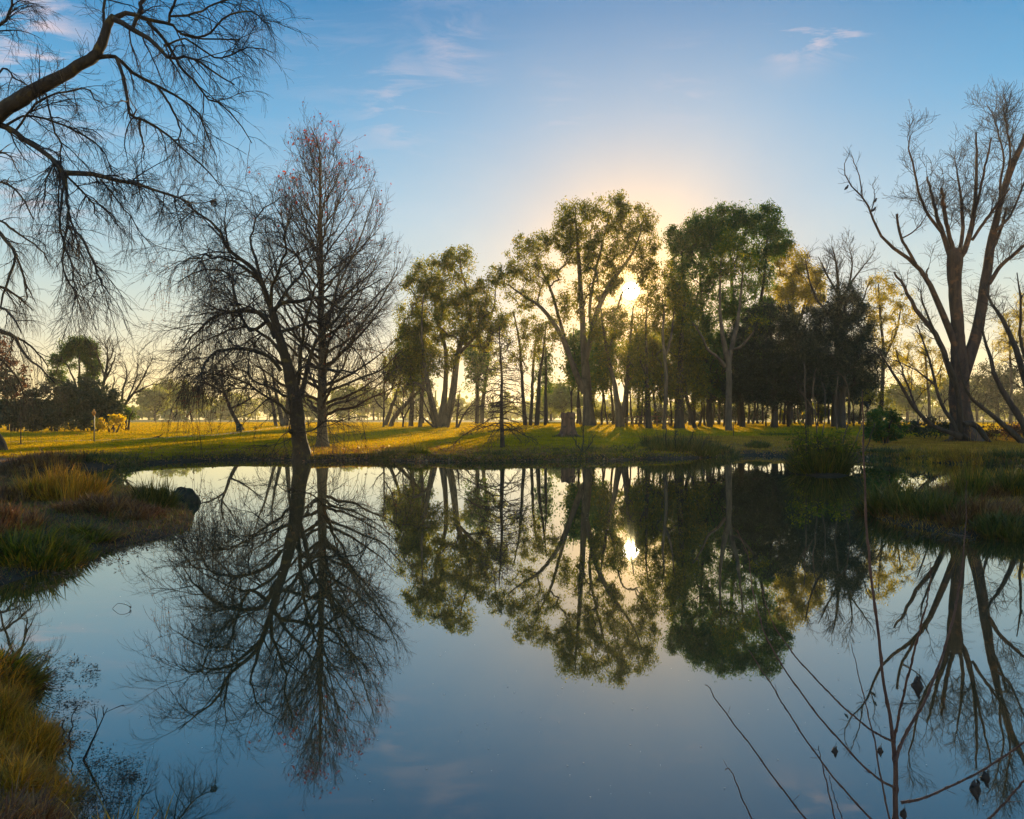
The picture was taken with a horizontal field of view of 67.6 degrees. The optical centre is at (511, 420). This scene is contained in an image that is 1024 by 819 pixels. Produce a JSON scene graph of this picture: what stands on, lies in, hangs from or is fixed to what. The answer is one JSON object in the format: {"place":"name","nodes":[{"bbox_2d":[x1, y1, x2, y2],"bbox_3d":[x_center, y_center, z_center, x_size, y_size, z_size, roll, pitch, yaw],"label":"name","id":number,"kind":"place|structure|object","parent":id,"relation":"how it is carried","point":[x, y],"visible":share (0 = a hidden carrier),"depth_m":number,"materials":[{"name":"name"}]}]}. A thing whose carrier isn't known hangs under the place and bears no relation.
{"place":"outdoors","nodes":[
{"label":"outdoors","id":0,"kind":"place"},
{"bbox_2d":[0,478,193,583],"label":"dead grass","id":1,"kind":"structure","parent":0,"point":[99,517],"depth_m":14.09,"materials":[{"name":"plant"}]},
{"bbox_2d":[0,455,1023,818],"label":"water","id":2,"kind":"structure","parent":0,"point":[264,649],"depth_m":6.80,"materials":[{"name":"liquid"}]},
{"bbox_2d":[6,517,975,817],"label":"water weed","id":3,"kind":"object","parent":2,"relation":"on","point":[98,759],"visible":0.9,"depth_m":5.14,"materials":[{"name":"plant"}]},
{"bbox_2d":[0,420,1023,816],"bbox_3d":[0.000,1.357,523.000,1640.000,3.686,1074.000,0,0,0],"label":"ground","id":4,"kind":"structure","parent":0,"point":[252,456],"depth_m":37.94,"materials":[{"name":"plant"}]},
{"bbox_2d":[0,337,38,430],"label":"tree","id":5,"kind":"object","parent":4,"relation":"on","point":[22,371],"visible":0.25,"depth_m":70.04,"materials":[{"name":"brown plant"}]},
{"bbox_2d":[0,366,46,431],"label":"thicket","id":6,"kind":"object","parent":4,"relation":"on","point":[3,402],"visible":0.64,"depth_m":66.67,"materials":[{"name":"green plant"}]},
{"bbox_2d":[0,451,47,471],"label":"shore grass","id":7,"kind":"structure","parent":4,"relation":"on","point":[15,465],"depth_m":31.09,"materials":[{"name":"plant"}]},
{"bbox_2d":[0,476,50,503],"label":"grass clump","id":8,"kind":"object","parent":4,"relation":"on","point":[6,492],"visible":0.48,"depth_m":16.13,"materials":[{"name":"plant"}]},
{"bbox_2d":[0,497,52,536],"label":"grass clump","id":9,"kind":"object","parent":4,"relation":"on","point":[9,517],"visible":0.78,"depth_m":12.42,"materials":[{"name":"plant"}]},
{"bbox_2d":[0,632,64,707],"bbox_3d":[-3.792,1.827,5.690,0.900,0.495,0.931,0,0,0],"label":"grass mound","id":10,"kind":"object","parent":4,"relation":"on","point":[38,674],"depth_m":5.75,"materials":[{"name":"plant"}]},
{"bbox_2d":[0,142,85,450],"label":"edge willow tree","id":11,"kind":"object","parent":4,"relation":"on","point":[16,339],"visible":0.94,"depth_m":39.88,"materials":[{"name":"brown plant"}]},
{"bbox_2d":[0,676,95,766],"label":"grass mound","id":12,"kind":"object","parent":4,"relation":"on","point":[42,733],"depth_m":4.61,"materials":[{"name":"plant"}]},
{"bbox_2d":[0,769,102,818],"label":"grass mound","id":13,"kind":"object","parent":4,"relation":"on","point":[39,809],"depth_m":3.53,"materials":[{"name":"plant"}]},
{"bbox_2d":[0,513,103,573],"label":"grass clump","id":14,"kind":"object","parent":4,"relation":"on","point":[43,551],"visible":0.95,"depth_m":10.38,"materials":[{"name":"green plant"}]},
{"bbox_2d":[10,377,93,431],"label":"thicket","id":15,"kind":"object","parent":4,"relation":"on","point":[61,413],"visible":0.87,"depth_m":66.49,"materials":[{"name":"green plant"}]},
{"bbox_2d":[18,445,87,469],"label":"shore grass","id":16,"kind":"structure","parent":4,"relation":"on","point":[51,454],"depth_m":32.13,"materials":[{"name":"plant"}]},
{"bbox_2d":[0,665,107,818],"bbox_3d":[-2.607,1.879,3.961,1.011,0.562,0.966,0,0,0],"label":"grass mound","id":17,"kind":"object","parent":4,"relation":"on","point":[15,761],"depth_m":3.99,"materials":[{"name":"plant"}]},
{"bbox_2d":[7,449,115,501],"bbox_3d":[-9.866,1.161,16.908,2.444,1.360,2.441,0,0,0],"label":"grass clump","id":18,"kind":"object","parent":4,"relation":"on","point":[85,483],"visible":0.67,"depth_m":16.55,"materials":[{"name":"plant"}]},
{"bbox_2d":[54,432,85,502],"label":"bare weed","id":19,"kind":"object","parent":4,"relation":"on","point":[70,493],"visible":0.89,"depth_m":16.04,"materials":[{"name":"brown plant"}]},
{"bbox_2d":[44,333,105,389],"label":"round crown tree","id":20,"kind":"object","parent":4,"relation":"on","point":[66,355],"visible":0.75,"depth_m":72.65,"materials":[{"name":"green plant"}]},
{"bbox_2d":[33,516,132,543],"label":"grass clump","id":21,"kind":"object","parent":4,"relation":"on","point":[95,532],"visible":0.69,"depth_m":12.38,"materials":[{"name":"plant"}]},
{"bbox_2d":[58,448,114,463],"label":"shore grass","id":22,"kind":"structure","parent":4,"relation":"on","point":[90,456],"depth_m":33.17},
{"bbox_2d":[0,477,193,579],"bbox_3d":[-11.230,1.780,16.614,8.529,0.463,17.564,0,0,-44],"label":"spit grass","id":23,"kind":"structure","parent":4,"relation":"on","point":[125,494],"depth_m":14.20,"materials":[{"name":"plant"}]},
{"bbox_2d":[69,372,131,431],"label":"thicket","id":24,"kind":"object","parent":4,"relation":"on","point":[102,404],"visible":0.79,"depth_m":67.61,"materials":[{"name":"green plant"}]},
{"bbox_2d":[80,329,126,391],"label":"bare crown tree","id":25,"kind":"object","parent":4,"relation":"on","point":[105,374],"visible":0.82,"depth_m":71.88,"materials":[{"name":"brown plant"}]},
{"bbox_2d":[90,413,126,432],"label":"yellow bush","id":26,"kind":"object","parent":4,"relation":"on","point":[113,421],"visible":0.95,"depth_m":64.66,"materials":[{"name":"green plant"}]},
{"bbox_2d":[50,487,171,520],"bbox_3d":[-7.829,1.618,14.974,2.327,0.697,2.257,0,0,0],"label":"grass clump","id":27,"kind":"object","parent":4,"relation":"on","point":[102,504],"visible":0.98,"depth_m":14.58,"materials":[{"name":"plant"}]},
{"bbox_2d":[95,451,146,466],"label":"shore grass","id":28,"kind":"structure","parent":4,"relation":"on","point":[121,464],"depth_m":34.12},
{"bbox_2d":[108,345,162,429],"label":"spreading bare tree","id":29,"kind":"object","parent":4,"relation":"on","point":[130,396],"visible":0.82,"depth_m":71.99,"materials":[{"name":"brown plant"}]},
{"bbox_2d":[113,463,182,507],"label":"grass clump","id":30,"kind":"object","parent":4,"relation":"on","point":[163,496],"visible":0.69,"depth_m":16.55,"materials":[{"name":"plant"}]},
{"bbox_2d":[131,384,172,420],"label":"misty tree","id":31,"kind":"object","parent":4,"relation":"on","point":[148,400],"visible":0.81,"depth_m":188.38,"materials":[{"name":"green plant"}]},
{"bbox_2d":[0,0,317,363],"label":"overhanging tree","id":32,"kind":"object","parent":4,"relation":"on","point":[20,99],"visible":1,"depth_m":12.91,"materials":[{"name":"brown plant"}]},
{"bbox_2d":[174,487,200,504],"bbox_3d":[-7.921,1.909,18.501,0.740,0.639,0.635,0,0,0],"label":"rock","id":33,"kind":"object","parent":4,"relation":"on","point":[190,496],"visible":0.59,"depth_m":18.38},
{"bbox_2d":[110,153,429,465],"bbox_3d":[-12.716,-4.092,38.305,16.237,18.956,14.625,0,0,0],"label":"willow tree","id":34,"kind":"object","parent":4,"relation":"on","point":[301,449],"visible":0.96,"depth_m":37.11,"materials":[{"name":"brown plant"}]},
{"bbox_2d":[242,319,309,425],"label":"willow stem tree","id":35,"kind":"object","parent":4,"relation":"on","point":[283,422],"visible":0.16,"depth_m":83.86,"materials":[{"name":"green plant"}]},
{"bbox_2d":[217,101,436,447],"bbox_3d":[-10.500,-8.239,44.351,12.387,19.741,12.384,0,0,0],"label":"plane tree","id":36,"kind":"object","parent":4,"relation":"on","point":[321,215],"visible":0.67,"depth_m":43.64,"materials":[{"name":"brown plant"}]},
{"bbox_2d":[328,385,371,420],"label":"misty tree","id":37,"kind":"object","parent":4,"relation":"on","point":[340,394],"visible":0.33,"depth_m":198.36,"materials":[{"name":"green plant"}]},
{"bbox_2d":[370,359,410,426],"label":"thin lawn tree","id":38,"kind":"object","parent":4,"relation":"on","point":[385,405],"visible":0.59,"depth_m":75.90,"materials":[{"name":"green plant"}]},
{"bbox_2d":[376,381,420,426],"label":"bare shrub tree","id":39,"kind":"object","parent":4,"relation":"on","point":[407,405],"visible":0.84,"depth_m":75.94,"materials":[{"name":"brown plant"}]},
{"bbox_2d":[398,317,441,426],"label":"gum tree","id":40,"kind":"object","parent":4,"relation":"on","point":[422,378],"visible":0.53,"depth_m":79.80,"materials":[{"name":"green plant"}]},
{"bbox_2d":[410,385,484,427],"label":"multi stem shrub","id":41,"kind":"object","parent":4,"relation":"on","point":[457,410],"visible":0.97,"depth_m":76.91,"materials":[{"name":"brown plant"}]},
{"bbox_2d":[383,244,514,426],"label":"gum tree","id":42,"kind":"object","parent":4,"relation":"on","point":[431,287],"visible":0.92,"depth_m":79.28,"materials":[{"name":"green plant"}]},
{"bbox_2d":[461,340,495,423],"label":"grove gum tree","id":43,"kind":"object","parent":4,"relation":"on","point":[474,355],"visible":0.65,"depth_m":104.48,"materials":[{"name":"green plant"}]},
{"bbox_2d":[455,342,507,422],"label":"gum tree","id":44,"kind":"object","parent":4,"relation":"on","point":[483,401],"visible":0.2,"depth_m":107.80,"materials":[{"name":"green plant"}]},
{"bbox_2d":[449,326,546,447],"bbox_3d":[-0.666,-1.724,42.715,5.187,7.352,5.408,0,0,-38],"label":"cypress tree","id":45,"kind":"object","parent":4,"relation":"on","point":[501,406],"visible":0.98,"depth_m":42.63,"materials":[{"name":"green plant"}]},
{"bbox_2d":[0,421,1021,463],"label":"lawn grass","id":46,"kind":"structure","parent":4,"relation":"on","point":[415,430],"depth_m":55.21,"materials":[{"name":"plant"}]},
{"bbox_2d":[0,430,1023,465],"bbox_3d":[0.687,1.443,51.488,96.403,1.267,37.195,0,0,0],"label":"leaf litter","id":47,"kind":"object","parent":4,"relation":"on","point":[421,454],"visible":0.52,"depth_m":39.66,"materials":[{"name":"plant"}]},
{"bbox_2d":[480,448,567,462],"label":"shore grass","id":48,"kind":"structure","parent":4,"relation":"on","point":[511,453],"depth_m":37.95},
{"bbox_2d":[496,308,557,425],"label":"gum tree","id":49,"kind":"object","parent":4,"relation":"on","point":[525,323],"visible":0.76,"depth_m":85.85,"materials":[{"name":"green plant"}]},
{"bbox_2d":[530,342,559,422],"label":"grove gum tree","id":50,"kind":"object","parent":4,"relation":"on","point":[549,365],"visible":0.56,"depth_m":107.04,"materials":[{"name":"green plant"}]},
{"bbox_2d":[534,380,582,416],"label":"misty tree","id":51,"kind":"object","parent":4,"relation":"on","point":[559,400],"visible":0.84,"depth_m":148.02,"materials":[{"name":"green plant"}]},
{"bbox_2d":[556,412,582,436],"bbox_3d":[4.390,0.341,57.016,2.209,2.009,1.660,0,0,-23],"label":"tree stump","id":52,"kind":"object","parent":4,"relation":"on","point":[567,423],"visible":0.81,"depth_m":56.56,"materials":[{"name":"brown wood"}]},
{"bbox_2d":[123,384,1023,419],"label":"distant wood","id":53,"kind":"object","parent":4,"relation":"on","point":[140,413],"visible":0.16,"depth_m":262.19,"materials":[{"name":"green plant"}]},
{"bbox_2d":[554,330,592,423],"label":"grove gum tree","id":54,"kind":"object","parent":4,"relation":"on","point":[572,343],"visible":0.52,"depth_m":92.72,"materials":[{"name":"green plant"}]},
{"bbox_2d":[488,187,664,425],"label":"gum tree","id":55,"kind":"object","parent":4,"relation":"on","point":[613,282],"visible":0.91,"depth_m":83.44,"materials":[{"name":"green plant"}]},
{"bbox_2d":[540,445,615,460],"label":"shore grass","id":56,"kind":"structure","parent":4,"relation":"on","point":[607,452],"depth_m":39.23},
{"bbox_2d":[589,337,624,424],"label":"grove gum tree","id":57,"kind":"object","parent":4,"relation":"on","point":[596,350],"visible":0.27,"depth_m":91.75,"materials":[{"name":"green plant"}]},
{"bbox_2d":[583,443,654,459],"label":"shore grass","id":58,"kind":"structure","parent":4,"relation":"on","point":[633,447],"depth_m":40.43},
{"bbox_2d":[585,304,662,426],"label":"gum tree","id":59,"kind":"object","parent":4,"relation":"on","point":[620,410],"visible":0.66,"depth_m":79.82,"materials":[{"name":"green plant"}]},
{"bbox_2d":[624,289,677,428],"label":"gum tree","id":60,"kind":"object","parent":4,"relation":"on","point":[654,329],"visible":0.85,"depth_m":75.75,"materials":[{"name":"green plant"}]},
{"bbox_2d":[646,256,690,428],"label":"gum tree","id":61,"kind":"object","parent":4,"relation":"on","point":[666,292],"visible":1,"depth_m":73.88,"materials":[{"name":"green plant"}]},
{"bbox_2d":[647,436,689,452],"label":"shore grass","id":62,"kind":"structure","parent":4,"relation":"on","point":[661,446],"depth_m":41.28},
{"bbox_2d":[635,428,723,457],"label":"shore grass","id":63,"kind":"structure","parent":4,"relation":"on","point":[698,450],"depth_m":42.41,"materials":[{"name":"plant"}]},
{"bbox_2d":[657,282,714,428],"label":"gum tree","id":64,"kind":"object","parent":4,"relation":"on","point":[683,343],"visible":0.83,"depth_m":75.54,"materials":[{"name":"green plant"}]},
{"bbox_2d":[677,221,771,430],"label":"gum tree","id":65,"kind":"object","parent":4,"relation":"on","point":[728,355],"visible":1,"depth_m":69.80,"materials":[{"name":"green plant"}]},
{"bbox_2d":[655,198,795,426],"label":"gum tree","id":66,"kind":"object","parent":4,"relation":"on","point":[691,241],"visible":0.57,"depth_m":79.04,"materials":[{"name":"green plant"}]},
{"bbox_2d":[705,685,806,818],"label":"bank shoot","id":67,"kind":"object","parent":4,"relation":"on","point":[793,803],"visible":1,"depth_m":2.27,"materials":[{"name":"brown plant"}]},
{"bbox_2d":[719,297,813,427],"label":"casuarina tree","id":68,"kind":"object","parent":4,"relation":"on","point":[753,370],"visible":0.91,"depth_m":76.93,"materials":[{"name":"green plant"}]},
{"bbox_2d":[777,375,811,426],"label":"grove casuarina tree","id":69,"kind":"object","parent":4,"relation":"on","point":[788,396],"visible":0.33,"depth_m":81.11,"materials":[{"name":"green plant"}]},
{"bbox_2d":[764,237,830,424],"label":"amber gum tree","id":70,"kind":"object","parent":4,"relation":"on","point":[788,290],"visible":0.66,"depth_m":91.21,"materials":[{"name":"yellow plant"}]},
{"bbox_2d":[781,302,839,426],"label":"casuarina tree","id":71,"kind":"object","parent":4,"relation":"on","point":[809,397],"visible":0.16,"depth_m":81.42,"materials":[{"name":"green plant"}]},
{"bbox_2d":[749,651,871,818],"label":"bank shoot","id":72,"kind":"object","parent":4,"relation":"on","point":[843,788],"visible":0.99,"depth_m":2.31,"materials":[{"name":"brown plant"}]},
{"bbox_2d":[781,429,862,474],"bbox_3d":[11.567,1.119,28.700,3.512,1.897,3.486,0,0,0],"label":"island sedge","id":73,"kind":"object","parent":4,"relation":"on","point":[827,463],"visible":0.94,"depth_m":28.01,"materials":[{"name":"plant"}]},
{"bbox_2d":[784,419,871,467],"bbox_3d":[11.737,0.999,28.691,3.120,2.123,1.880,0,0,-16],"label":"island bush","id":74,"kind":"object","parent":4,"relation":"on","point":[809,440],"visible":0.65,"depth_m":28.49,"materials":[{"name":"green plant"}]},
{"bbox_2d":[633,435,1023,464],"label":"dry grass","id":75,"kind":"structure","parent":4,"relation":"on","point":[940,443],"depth_m":47.33,"materials":[{"name":"plant"}]},
{"bbox_2d":[787,363,874,465],"bbox_3d":[11.909,-0.066,28.650,3.240,4.240,0.951,0,0,0],"label":"wand shrub","id":76,"kind":"object","parent":4,"relation":"on","point":[804,393],"visible":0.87,"depth_m":28.63,"materials":[{"name":"brown plant"}]},
{"bbox_2d":[789,228,881,426],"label":"dead top tree","id":77,"kind":"object","parent":4,"relation":"on","point":[823,269],"visible":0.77,"depth_m":78.69,"materials":[{"name":"brown plant"}]},
{"bbox_2d":[790,274,892,427],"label":"casuarina tree","id":78,"kind":"object","parent":4,"relation":"on","point":[843,357],"visible":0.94,"depth_m":75.11,"materials":[{"name":"green plant"}]},
{"bbox_2d":[845,372,866,425],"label":"grove casuarina tree","id":79,"kind":"object","parent":4,"relation":"on","point":[853,397],"visible":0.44,"depth_m":83.06,"materials":[{"name":"green plant"}]},
{"bbox_2d":[851,644,889,818],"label":"bank shoot","id":80,"kind":"object","parent":4,"relation":"on","point":[884,795],"visible":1,"depth_m":2.30,"materials":[{"name":"brown plant"}]},
{"bbox_2d":[733,390,1023,818],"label":"sapling","id":81,"kind":"object","parent":4,"relation":"on","point":[917,686],"visible":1,"depth_m":2.33,"materials":[{"name":"brown plant"}]},
{"bbox_2d":[861,404,911,443],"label":"laurel bush","id":82,"kind":"object","parent":4,"relation":"on","point":[885,430],"visible":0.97,"depth_m":46.69,"materials":[{"name":"green plant"}]},
{"bbox_2d":[854,268,922,419],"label":"golden gum tree","id":83,"kind":"object","parent":4,"relation":"on","point":[893,333],"visible":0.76,"depth_m":89.72,"materials":[{"name":"yellow plant"}]},
{"bbox_2d":[854,446,923,460],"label":"shore grass","id":84,"kind":"structure","parent":4,"relation":"on","point":[882,451],"depth_m":39.66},
{"bbox_2d":[843,469,938,516],"bbox_3d":[8.095,1.574,16.142,2.039,1.150,2.120,0,0,-43],"label":"sedge clump","id":85,"kind":"object","parent":4,"relation":"on","point":[875,504],"visible":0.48,"depth_m":15.96,"materials":[{"name":"plant"}]},
{"bbox_2d":[884,379,933,420],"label":"misty tree","id":86,"kind":"object","parent":4,"relation":"on","point":[902,402],"visible":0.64,"depth_m":148.32,"materials":[{"name":"green plant"}]},
{"bbox_2d":[887,332,948,418],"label":"yellow gum tree","id":87,"kind":"object","parent":4,"relation":"on","point":[927,370],"visible":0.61,"depth_m":95.87,"materials":[{"name":"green plant"}]},
{"bbox_2d":[860,268,976,439],"bbox_3d":[25.928,-4.234,48.783,6.603,10.942,6.811,0,0,30],"label":"leaning tree","id":88,"kind":"object","parent":4,"relation":"on","point":[958,428],"visible":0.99,"depth_m":48.91,"materials":[{"name":"brown plant"}]},
{"bbox_2d":[894,414,949,438],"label":"thicket","id":89,"kind":"object","parent":4,"relation":"on","point":[945,425],"visible":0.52,"depth_m":53.94,"materials":[{"name":"green plant"}]},
{"bbox_2d":[838,78,1023,441],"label":"pruned tree","id":90,"kind":"object","parent":4,"relation":"on","point":[954,329],"visible":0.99,"depth_m":50.79,"materials":[{"name":"brown plant"}]},
{"bbox_2d":[891,442,975,462],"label":"shore grass","id":91,"kind":"structure","parent":4,"relation":"on","point":[927,450],"depth_m":37.73,"materials":[{"name":"green plant"}]},
{"bbox_2d":[878,482,992,520],"bbox_3d":[8.364,1.569,15.222,2.188,0.824,2.237,0,0,0],"label":"sedge clump","id":92,"kind":"object","parent":4,"relation":"on","point":[917,507],"visible":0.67,"depth_m":14.90,"materials":[{"name":"plant"}]},
{"bbox_2d":[924,374,969,409],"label":"misty tree","id":93,"kind":"object","parent":4,"relation":"on","point":[946,403],"visible":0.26,"depth_m":169.15,"materials":[{"name":"green plant"}]},
{"bbox_2d":[876,489,1022,538],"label":"spit grass","id":94,"kind":"structure","parent":4,"relation":"on","point":[918,519],"depth_m":14.58,"materials":[{"name":"green plant"}]},
{"bbox_2d":[911,477,1016,500],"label":"sedge clump","id":95,"kind":"object","parent":4,"relation":"on","point":[999,492],"visible":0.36,"depth_m":17.14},
{"bbox_2d":[948,427,993,497],"bbox_3d":[10.209,0.951,17.031,1.007,1.778,0.936,0,0,37],"label":"fennel weed","id":96,"kind":"object","parent":4,"relation":"on","point":[979,483],"visible":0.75,"depth_m":16.95,"materials":[{"name":"green plant"}]},
{"bbox_2d":[929,444,1016,464],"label":"shore grass","id":97,"kind":"structure","parent":4,"relation":"on","point":[943,454],"depth_m":35.66,"materials":[{"name":"green plant"}]},
{"bbox_2d":[927,493,1023,527],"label":"sedge clump","id":98,"kind":"object","parent":4,"relation":"on","point":[955,517],"visible":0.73,"depth_m":14.09,"materials":[{"name":"plant"}]},
{"bbox_2d":[949,258,1023,443],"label":"root limb tree","id":99,"kind":"object","parent":4,"relation":"on","point":[1014,409],"visible":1,"depth_m":47.23,"materials":[{"name":"brown plant"}]},
{"bbox_2d":[964,503,1023,542],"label":"sedge clump","id":100,"kind":"object","parent":4,"relation":"on","point":[991,526],"visible":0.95,"depth_m":12.93,"materials":[{"name":"plant"}]},
{"bbox_2d":[969,358,1023,422],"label":"round tree","id":101,"kind":"object","parent":4,"relation":"on","point":[988,385],"visible":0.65,"depth_m":123.96,"materials":[{"name":"green plant"}]},
{"bbox_2d":[974,442,1023,466],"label":"shore grass","id":102,"kind":"structure","parent":4,"relation":"on","point":[1003,452],"depth_m":34.16,"materials":[{"name":"plant"}]},
{"bbox_2d":[976,456,1023,496],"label":"sedge clump","id":103,"kind":"object","parent":4,"relation":"on","point":[1013,479],"visible":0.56,"depth_m":17.35,"materials":[{"name":"green plant"}]},
{"bbox_2d":[982,422,1022,440],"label":"thicket","id":104,"kind":"object","parent":4,"relation":"on","point":[988,432],"visible":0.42,"depth_m":51.93,"materials":[{"name":"green plant"}]},
{"bbox_2d":[989,291,1023,423],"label":"yellow gum tree","id":105,"kind":"object","parent":4,"relation":"on","point":[1009,349],"visible":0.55,"depth_m":99.86,"materials":[{"name":"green plant"}]},
{"bbox_2d":[0,0,1023,419],"label":"sky","id":106,"kind":"structure","parent":0,"point":[479,117],"materials":[{"name":"blue"}]},
{"bbox_2d":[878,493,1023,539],"bbox_3d":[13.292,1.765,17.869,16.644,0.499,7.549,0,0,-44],"label":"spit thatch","id":107,"kind":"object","parent":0,"point":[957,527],"visible":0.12,"depth_m":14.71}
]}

